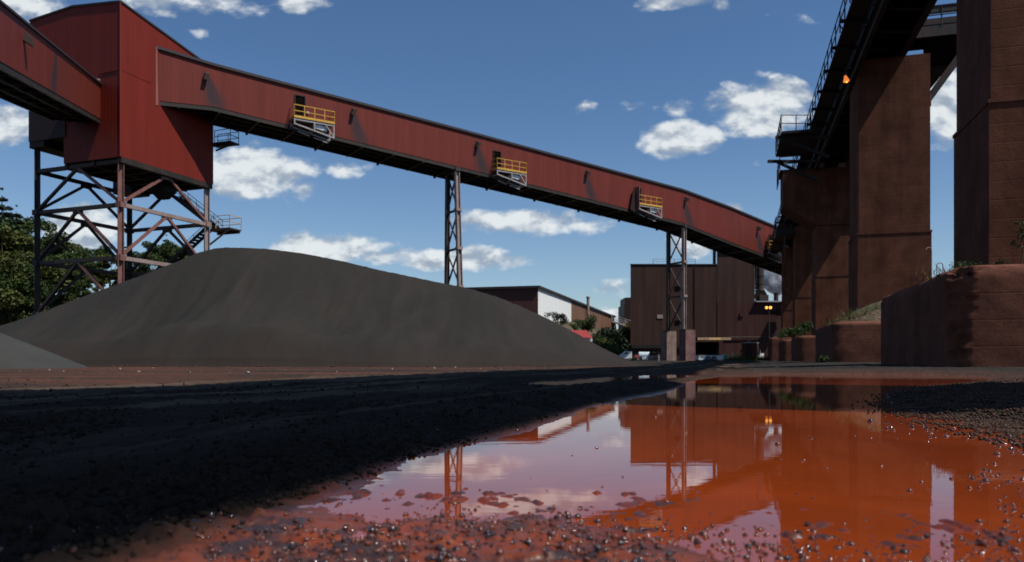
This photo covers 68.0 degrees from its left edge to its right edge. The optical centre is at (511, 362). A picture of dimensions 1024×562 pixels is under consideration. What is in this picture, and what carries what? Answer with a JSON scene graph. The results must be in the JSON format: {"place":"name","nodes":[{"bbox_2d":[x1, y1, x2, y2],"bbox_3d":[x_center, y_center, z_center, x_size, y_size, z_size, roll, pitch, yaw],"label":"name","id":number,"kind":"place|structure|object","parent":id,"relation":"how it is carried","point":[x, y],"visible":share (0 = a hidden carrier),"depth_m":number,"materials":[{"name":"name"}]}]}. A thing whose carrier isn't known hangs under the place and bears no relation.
{"place":"outdoors","nodes":[
{"label":"outdoors","id":0,"kind":"place"},
{"bbox_2d":[0,379,642,561],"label":"black gravel","id":1,"kind":"structure","parent":0,"point":[75,521],"depth_m":1.40,"materials":[{"name":"black gravel"}]},
{"bbox_2d":[0,0,956,331],"label":"sky","id":2,"kind":"structure","parent":0,"point":[690,95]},
{"bbox_2d":[0,361,1023,561],"bbox_3d":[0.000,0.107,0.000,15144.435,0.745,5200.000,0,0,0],"label":"ground","id":3,"kind":"structure","parent":0,"point":[198,381],"depth_m":2.09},
{"bbox_2d":[0,333,89,368],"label":"stockpile","id":4,"kind":"object","parent":3,"relation":"on","point":[16,353],"visible":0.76,"depth_m":23.81,"materials":[{"name":"grey gravel"}]},
{"bbox_2d":[29,0,241,314],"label":"transfer tower","id":5,"kind":"structure","parent":3,"relation":"on","point":[136,142],"depth_m":60.62,"materials":[{"name":"metal"}]},
{"bbox_2d":[156,46,781,275],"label":"conveyor gallery","id":6,"kind":"object","parent":5,"relation":"attached to","point":[226,97],"visible":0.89,"depth_m":76.47,"materials":[{"name":"metal"}]},
{"bbox_2d":[296,96,304,115],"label":"doorway","id":7,"kind":"structure","parent":6,"relation":"in","point":[300,100],"depth_m":67.86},
{"bbox_2d":[290,104,334,143],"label":"access platform","id":8,"kind":"structure","parent":6,"relation":"attached to","point":[319,126],"depth_m":67.85,"materials":[{"name":"grey paint"}]},
{"bbox_2d":[494,151,499,167],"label":"doorway","id":9,"kind":"structure","parent":6,"relation":"in","point":[496,154],"depth_m":79.30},
{"bbox_2d":[492,158,526,189],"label":"access platform","id":10,"kind":"structure","parent":6,"relation":"attached to","point":[515,175],"depth_m":79.65,"materials":[{"name":"grey paint"}]},
{"bbox_2d":[635,186,639,207],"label":"door leaf","id":11,"kind":"structure","parent":6,"relation":"in","point":[637,188],"depth_m":89.45,"materials":[{"name":"red metal"}]},
{"bbox_2d":[636,195,661,221],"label":"access platform","id":12,"kind":"structure","parent":6,"relation":"attached to","point":[651,210],"depth_m":90.72,"materials":[{"name":"grey paint"}]},
{"bbox_2d":[765,240,781,262],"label":"access platform","id":13,"kind":"structure","parent":6,"relation":"attached to","point":[778,254],"depth_m":103.65,"materials":[{"name":"grey paint"}]},
{"bbox_2d":[48,367,501,373],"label":"stray stones","id":14,"kind":"object","parent":3,"relation":"on","point":[247,372],"visible":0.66,"depth_m":18.18,"materials":[{"name":"grey stone"}]},
{"bbox_2d":[87,365,551,366],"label":"fallen lumps","id":15,"kind":"object","parent":3,"relation":"on","point":[303,366],"visible":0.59,"depth_m":33.17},
{"bbox_2d":[0,247,645,366],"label":"stockpile","id":16,"kind":"object","parent":3,"relation":"on","point":[232,307],"visible":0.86,"depth_m":40.76,"materials":[{"name":"grey gravel"}]},
{"bbox_2d":[444,167,463,286],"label":"trestle bent","id":17,"kind":"object","parent":3,"relation":"on","point":[457,233],"visible":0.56,"depth_m":77.36,"materials":[{"name":"grey metal"}]},
{"bbox_2d":[0,410,1023,561],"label":"pellets","id":18,"kind":"object","parent":3,"relation":"on","point":[488,533],"visible":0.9,"depth_m":0.95},
{"bbox_2d":[571,330,591,341],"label":"hut","id":19,"kind":"object","parent":3,"relation":"on","point":[585,334],"visible":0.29,"depth_m":84.36,"materials":[{"name":"red paint"}]},
{"bbox_2d":[620,327,630,359],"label":"bush","id":20,"kind":"object","parent":3,"relation":"on","point":[626,332],"visible":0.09,"depth_m":123.28,"materials":[{"name":"green plant"}]},
{"bbox_2d":[619,351,631,360],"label":"van","id":21,"kind":"object","parent":3,"relation":"on","point":[626,355],"visible":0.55,"depth_m":101.00,"materials":[{"name":"white paint"}]},
{"bbox_2d":[634,352,649,360],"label":"tank truck","id":22,"kind":"object","parent":3,"relation":"on","point":[643,355],"visible":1,"depth_m":100.16,"materials":[{"name":"blue paint"}]},
{"bbox_2d":[650,352,655,360],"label":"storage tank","id":23,"kind":"object","parent":3,"relation":"on","point":[652,357],"visible":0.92,"depth_m":99.66,"materials":[{"name":"grey metal"}]},
{"bbox_2d":[283,373,1023,561],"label":"puddle","id":24,"kind":"object","parent":3,"relation":"on","point":[721,429],"visible":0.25,"depth_m":1.59,"materials":[{"name":"orange liquid"}]},
{"bbox_2d":[661,330,675,360],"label":"concrete pedestal","id":25,"kind":"object","parent":3,"relation":"on","point":[668,345],"visible":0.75,"depth_m":97.55,"materials":[{"name":"concrete"}]},
{"bbox_2d":[665,224,687,330],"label":"trestle bent","id":26,"kind":"object","parent":25,"relation":"on","point":[683,271],"visible":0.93,"depth_m":95.77,"materials":[{"name":"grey metal"}]},
{"bbox_2d":[679,329,694,360],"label":"concrete pedestal","id":27,"kind":"object","parent":3,"relation":"on","point":[686,344],"visible":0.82,"depth_m":93.96,"materials":[{"name":"concrete"}]},
{"bbox_2d":[630,251,781,360],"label":"mill building","id":28,"kind":"structure","parent":3,"relation":"on","point":[727,313],"depth_m":122.00,"materials":[{"name":"brown metal"}]},
{"bbox_2d":[695,342,718,360],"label":"loading door","id":29,"kind":"structure","parent":28,"relation":"in","point":[701,348],"depth_m":121.24,"materials":[{"name":"black metal"}]},
{"bbox_2d":[755,266,768,300],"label":"exhaust duct","id":30,"kind":"object","parent":28,"relation":"on","point":[761,294],"visible":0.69,"depth_m":124.30,"materials":[{"name":"metal"}]},
{"bbox_2d":[773,293,778,300],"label":"roof stack","id":31,"kind":"object","parent":28,"relation":"on","point":[775,296],"visible":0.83,"depth_m":129.66,"materials":[{"name":"metal"}]},
{"bbox_2d":[776,307,781,315],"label":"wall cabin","id":32,"kind":"object","parent":28,"relation":"attached to","point":[778,311],"depth_m":120.23,"materials":[{"name":"brown metal"}]},
{"bbox_2d":[695,355,722,360],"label":"trailer","id":33,"kind":"object","parent":3,"relation":"on","point":[709,357],"visible":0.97,"depth_m":106.00,"materials":[{"name":"white paint"}]},
{"bbox_2d":[732,352,742,358],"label":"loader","id":34,"kind":"object","parent":3,"relation":"on","point":[736,354],"visible":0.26,"depth_m":108.00,"materials":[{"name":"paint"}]},
{"bbox_2d":[722,355,768,360],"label":"weeds","id":35,"kind":"object","parent":3,"relation":"on","point":[750,358],"visible":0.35,"depth_m":98.71,"materials":[{"name":"green plant"}]},
{"bbox_2d":[740,341,759,357],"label":"truck","id":36,"kind":"object","parent":3,"relation":"on","point":[749,348],"visible":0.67,"depth_m":107.02,"materials":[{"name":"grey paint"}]},
{"bbox_2d":[764,306,771,337],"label":"lamp post","id":37,"kind":"object","parent":3,"relation":"on","point":[768,307],"visible":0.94,"depth_m":111.94,"materials":[{"name":"metal"}]},
{"bbox_2d":[768,337,792,360],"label":"footing block","id":38,"kind":"structure","parent":3,"relation":"on","point":[773,348],"depth_m":96.88,"materials":[{"name":"concrete"}]},
{"bbox_2d":[781,247,792,336],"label":"concrete pier","id":39,"kind":"structure","parent":38,"relation":"on","point":[787,297],"depth_m":98.35,"materials":[{"name":"brown concrete"}]},
{"bbox_2d":[779,339,791,360],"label":"footing block","id":40,"kind":"structure","parent":3,"relation":"on","point":[784,349],"depth_m":75.94,"materials":[{"name":"concrete"}]},
{"bbox_2d":[777,328,790,339],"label":"weed","id":41,"kind":"object","parent":40,"relation":"on","point":[783,334],"visible":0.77,"depth_m":77.38,"materials":[{"name":"green plant"}]},
{"bbox_2d":[792,226,811,338],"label":"concrete pier","id":42,"kind":"structure","parent":40,"relation":"on","point":[802,275],"depth_m":79.61,"materials":[{"name":"brown concrete"}]},
{"bbox_2d":[791,335,815,361],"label":"footing block","id":43,"kind":"structure","parent":3,"relation":"on","point":[803,348],"depth_m":56.70,"materials":[{"name":"concrete"}]},
{"bbox_2d":[785,328,798,339],"bbox_3d":[22.414,-2.330,60.581,1.066,1.037,1.317,0,0,-39],"label":"weed","id":44,"kind":"object","parent":43,"relation":"on","point":[790,332],"visible":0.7,"depth_m":60.52,"materials":[{"name":"green plant"}]},
{"bbox_2d":[792,321,813,335],"bbox_3d":[22.585,-2.534,58.504,1.641,1.448,1.952,0,0,0],"label":"weed","id":45,"kind":"object","parent":43,"relation":"on","point":[802,328],"visible":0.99,"depth_m":58.58,"materials":[{"name":"green plant"}]},
{"bbox_2d":[780,166,849,335],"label":"concrete pier","id":46,"kind":"structure","parent":43,"relation":"on","point":[820,210],"depth_m":60.16,"materials":[{"name":"brown concrete"}]},
{"bbox_2d":[777,156,808,186],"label":"side platform","id":47,"kind":"structure","parent":46,"relation":"on","point":[779,175],"depth_m":60.98,"materials":[{"name":"metal"}]},
{"bbox_2d":[770,0,936,252],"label":"conveyor bridge","id":48,"kind":"structure","parent":46,"relation":"on","point":[872,29],"depth_m":40.00,"materials":[{"name":"black metal"}]},
{"bbox_2d":[774,216,795,260],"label":"stair platform","id":49,"kind":"structure","parent":48,"relation":"attached to","point":[783,233],"depth_m":79.94,"materials":[{"name":"black metal"}]},
{"bbox_2d":[767,115,828,181],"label":"side platform","id":50,"kind":"structure","parent":48,"relation":"attached to","point":[796,142],"depth_m":52.35,"materials":[{"name":"black metal"}]},
{"bbox_2d":[843,67,852,82],"bbox_3d":[13.727,-11.748,31.027,0.377,0.624,0.255,0,0,-25],"label":"bulkhead lamp","id":51,"kind":"object","parent":48,"relation":"attached to","point":[846,80],"visible":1,"depth_m":30.97,"materials":[{"name":"orange"}]},
{"bbox_2d":[909,3,956,106],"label":"cross walkway","id":52,"kind":"structure","parent":48,"relation":"attached to","point":[936,38],"depth_m":40.85,"materials":[{"name":"metal"}]},
{"bbox_2d":[818,355,829,362],"bbox_3d":[15.144,-0.067,36.902,0.569,0.568,0.601,0,0,0],"label":"weed","id":53,"kind":"object","parent":3,"relation":"on","point":[821,358],"visible":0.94,"depth_m":36.74,"materials":[{"name":"green plant"}]},
{"bbox_2d":[815,321,880,361],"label":"footing block","id":54,"kind":"structure","parent":3,"relation":"on","point":[849,341],"depth_m":37.49,"materials":[{"name":"concrete"}]},
{"bbox_2d":[838,301,881,321],"bbox_3d":[19.981,-2.616,39.771,6.128,1.433,5.465,0,0,0],"label":"soil mound","id":55,"kind":"object","parent":54,"relation":"on","point":[874,316],"visible":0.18,"depth_m":38.75,"materials":[{"name":"brown soil"}]},
{"bbox_2d":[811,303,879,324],"bbox_3d":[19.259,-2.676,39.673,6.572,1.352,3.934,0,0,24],"label":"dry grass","id":56,"kind":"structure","parent":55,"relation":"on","point":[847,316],"depth_m":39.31,"materials":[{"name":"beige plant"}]},
{"bbox_2d":[848,53,931,312],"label":"concrete pier","id":57,"kind":"structure","parent":54,"relation":"on","point":[889,242],"depth_m":40.17,"materials":[{"name":"brown concrete"}]},
{"bbox_2d":[926,247,931,274],"bbox_3d":[16.484,-3.458,30.000,0.255,2.227,0.036,0,0,0],"label":"bent pipe","id":58,"kind":"object","parent":3,"relation":"on","point":[931,258],"visible":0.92,"depth_m":29.99,"materials":[{"name":"grey metal"}]},
{"bbox_2d":[851,378,1023,450],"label":"pellet bank","id":59,"kind":"structure","parent":3,"relation":"on","point":[1006,404],"depth_m":3.47,"materials":[{"name":"grey gravel"}]},
{"bbox_2d":[881,264,1023,366],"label":"footing block","id":60,"kind":"structure","parent":3,"relation":"on","point":[970,316],"depth_m":17.62,"materials":[{"name":"concrete"}]},
{"bbox_2d":[905,263,965,284],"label":"dry grass","id":61,"kind":"structure","parent":60,"relation":"on","point":[930,272],"depth_m":19.30,"materials":[{"name":"beige plant"}]},
{"bbox_2d":[949,260,972,268],"bbox_3d":[11.432,-2.324,19.216,0.558,0.560,0.529,0,0,0],"label":"weed","id":62,"kind":"object","parent":60,"relation":"on","point":[961,262],"visible":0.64,"depth_m":19.25,"materials":[{"name":"green plant"}]},
{"bbox_2d":[952,0,1023,266],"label":"concrete pier","id":63,"kind":"structure","parent":60,"relation":"on","point":[988,136],"depth_m":20.00,"materials":[{"name":"brown concrete"}]},
{"bbox_2d":[994,258,1011,264],"bbox_3d":[12.027,-2.297,18.550,0.432,0.502,0.444,0,0,31],"label":"weed","id":64,"kind":"object","parent":60,"relation":"on","point":[998,262],"visible":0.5,"depth_m":18.50,"materials":[{"name":"green plant"}]},
{"bbox_2d":[1009,220,1023,263],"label":"sapling","id":65,"kind":"object","parent":60,"relation":"on","point":[1021,236],"visible":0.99,"depth_m":18.30,"materials":[{"name":"green plant"}]},
{"bbox_2d":[555,321,599,335],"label":"embankment","id":66,"kind":"structure","parent":0,"point":[569,327],"depth_m":116.12,"materials":[{"name":"soil"}]},
{"bbox_2d":[464,285,615,328],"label":"long shed","id":67,"kind":"structure","parent":66,"relation":"on","point":[539,299],"depth_m":115.15,"materials":[{"name":"grey metal"}]},
{"bbox_2d":[550,312,568,325],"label":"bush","id":68,"kind":"object","parent":66,"relation":"on","point":[562,317],"visible":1,"depth_m":107.76,"materials":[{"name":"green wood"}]},
{"bbox_2d":[570,323,579,329],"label":"bush","id":69,"kind":"object","parent":66,"relation":"on","point":[574,326],"visible":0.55,"depth_m":111.52,"materials":[{"name":"green plant"}]},
{"bbox_2d":[571,315,597,331],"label":"bush","id":70,"kind":"object","parent":66,"relation":"on","point":[589,322],"visible":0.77,"depth_m":117.18,"materials":[{"name":"green plant"}]},
{"bbox_2d":[592,334,606,342],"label":"bush","id":71,"kind":"object","parent":66,"relation":"on","point":[595,337],"visible":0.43,"depth_m":107.47,"materials":[{"name":"green plant"}]},
{"bbox_2d":[594,338,614,347],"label":"bush","id":72,"kind":"object","parent":66,"relation":"on","point":[602,344],"visible":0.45,"depth_m":105.64,"materials":[{"name":"green plant"}]},
{"bbox_2d":[596,327,624,346],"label":"bush","id":73,"kind":"object","parent":66,"relation":"on","point":[611,333],"visible":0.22,"depth_m":120.18,"materials":[{"name":"green plant"}]},
{"bbox_2d":[603,345,622,354],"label":"bush","id":74,"kind":"object","parent":66,"relation":"on","point":[613,349],"visible":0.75,"depth_m":103.29,"materials":[{"name":"green plant"}]},
{"bbox_2d":[611,315,630,331],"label":"conveyor","id":75,"kind":"object","parent":66,"relation":"on","point":[618,323],"visible":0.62,"depth_m":169.93,"materials":[{"name":"grey metal"}]},
{"bbox_2d":[616,338,631,355],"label":"bush","id":76,"kind":"object","parent":66,"relation":"on","point":[624,344],"visible":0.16,"depth_m":121.36,"materials":[{"name":"green plant"}]},
{"bbox_2d":[618,297,630,329],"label":"block","id":77,"kind":"structure","parent":66,"relation":"on","point":[624,309],"depth_m":176.00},
{"bbox_2d":[625,322,630,329],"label":"yellow silo","id":78,"kind":"object","parent":66,"relation":"on","point":[628,324],"visible":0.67,"depth_m":149.52,"materials":[{"name":"paint"}]},
{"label":"hillside","id":79,"kind":"structure","parent":0,"visible":0},
{"bbox_2d":[0,187,13,251],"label":"tree","id":80,"kind":"object","parent":79,"relation":"on","point":[3,208],"visible":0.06,"depth_m":89.94,"materials":[{"name":"green plant"}]},
{"bbox_2d":[0,221,17,279],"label":"broadleaf tree","id":81,"kind":"object","parent":79,"relation":"on","point":[9,225],"visible":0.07,"depth_m":85.76,"materials":[{"name":"green plant"}]},
{"bbox_2d":[1,205,41,298],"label":"tree","id":82,"kind":"object","parent":79,"relation":"on","point":[16,221],"visible":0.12,"depth_m":87.83,"materials":[{"name":"green plant"}]},
{"bbox_2d":[0,248,45,324],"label":"broadleaf tree","id":83,"kind":"object","parent":79,"relation":"on","point":[18,262],"visible":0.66,"depth_m":79.05,"materials":[{"name":"green plant"}]},
{"bbox_2d":[0,266,49,325],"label":"broadleaf tree","id":84,"kind":"object","parent":79,"relation":"on","point":[22,286],"visible":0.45,"depth_m":78.99,"materials":[{"name":"green plant"}]},
{"bbox_2d":[0,212,56,248],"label":"broadleaf tree","id":85,"kind":"object","parent":79,"relation":"on","point":[29,225],"visible":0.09,"depth_m":92.44,"materials":[{"name":"green plant"}]},
{"bbox_2d":[1,261,58,312],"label":"broadleaf tree","id":86,"kind":"object","parent":79,"relation":"on","point":[51,286],"visible":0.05,"depth_m":83.98,"materials":[{"name":"green plant"}]},
{"bbox_2d":[0,224,72,319],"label":"broadleaf tree","id":87,"kind":"object","parent":79,"relation":"on","point":[6,233],"visible":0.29,"depth_m":84.82,"materials":[{"name":"green plant"}]},
{"bbox_2d":[3,229,82,279],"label":"broadleaf tree","id":88,"kind":"object","parent":79,"relation":"on","point":[47,239],"visible":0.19,"depth_m":89.60,"materials":[{"name":"green plant"}]},
{"bbox_2d":[41,237,73,250],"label":"broadleaf tree","id":89,"kind":"object","parent":79,"relation":"on","point":[70,246],"visible":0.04,"depth_m":97.06,"materials":[{"name":"green plant"}]},
{"bbox_2d":[41,269,88,304],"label":"broadleaf tree","id":90,"kind":"object","parent":79,"relation":"on","point":[70,296],"visible":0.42,"depth_m":87.58,"materials":[{"name":"green plant"}]},
{"bbox_2d":[41,247,91,296],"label":"broadleaf tree","id":91,"kind":"object","parent":79,"relation":"on","point":[54,252],"visible":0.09,"depth_m":91.35,"materials":[{"name":"green plant"}]},
{"bbox_2d":[71,273,98,297],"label":"broadleaf tree","id":92,"kind":"object","parent":79,"relation":"on","point":[85,291],"visible":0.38,"depth_m":91.49,"materials":[{"name":"green plant"}]},
{"bbox_2d":[65,243,104,274],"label":"broadleaf tree","id":93,"kind":"object","parent":79,"relation":"on","point":[76,246],"visible":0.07,"depth_m":104.28,"materials":[{"name":"green plant"}]},
{"bbox_2d":[72,249,102,283],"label":"broadleaf tree","id":94,"kind":"object","parent":79,"relation":"on","point":[89,264],"visible":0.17,"depth_m":96.99,"materials":[{"name":"green plant"}]},
{"bbox_2d":[82,245,113,290],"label":"broadleaf tree","id":95,"kind":"object","parent":79,"relation":"on","point":[99,251],"visible":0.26,"depth_m":103.25,"materials":[{"name":"green plant"}]},
{"bbox_2d":[90,254,126,287],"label":"broadleaf tree","id":96,"kind":"object","parent":79,"relation":"on","point":[103,279],"visible":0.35,"depth_m":99.36,"materials":[{"name":"green plant"}]},
{"bbox_2d":[116,251,152,278],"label":"broadleaf tree","id":97,"kind":"object","parent":79,"relation":"on","point":[139,255],"visible":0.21,"depth_m":99.28,"materials":[{"name":"green plant"}]},
{"bbox_2d":[132,248,155,272],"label":"broadleaf tree","id":98,"kind":"object","parent":79,"relation":"on","point":[136,270],"visible":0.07,"depth_m":102.19,"materials":[{"name":"green plant"}]},
{"bbox_2d":[139,241,181,272],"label":"broadleaf tree","id":99,"kind":"object","parent":79,"relation":"on","point":[168,249],"visible":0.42,"depth_m":97.47,"materials":[{"name":"green plant"}]},
{"bbox_2d":[160,243,189,258],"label":"broadleaf tree","id":100,"kind":"object","parent":79,"relation":"on","point":[186,256],"visible":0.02,"depth_m":105.61,"materials":[{"name":"green plant"}]},
{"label":"trestle bent","id":101,"kind":"object","parent":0,"visible":0},
{"bbox_2d":[0,0,101,122],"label":"conveyor gallery","id":102,"kind":"object","parent":101,"relation":"on","point":[41,74],"visible":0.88,"depth_m":43.74,"materials":[{"name":"metal"}]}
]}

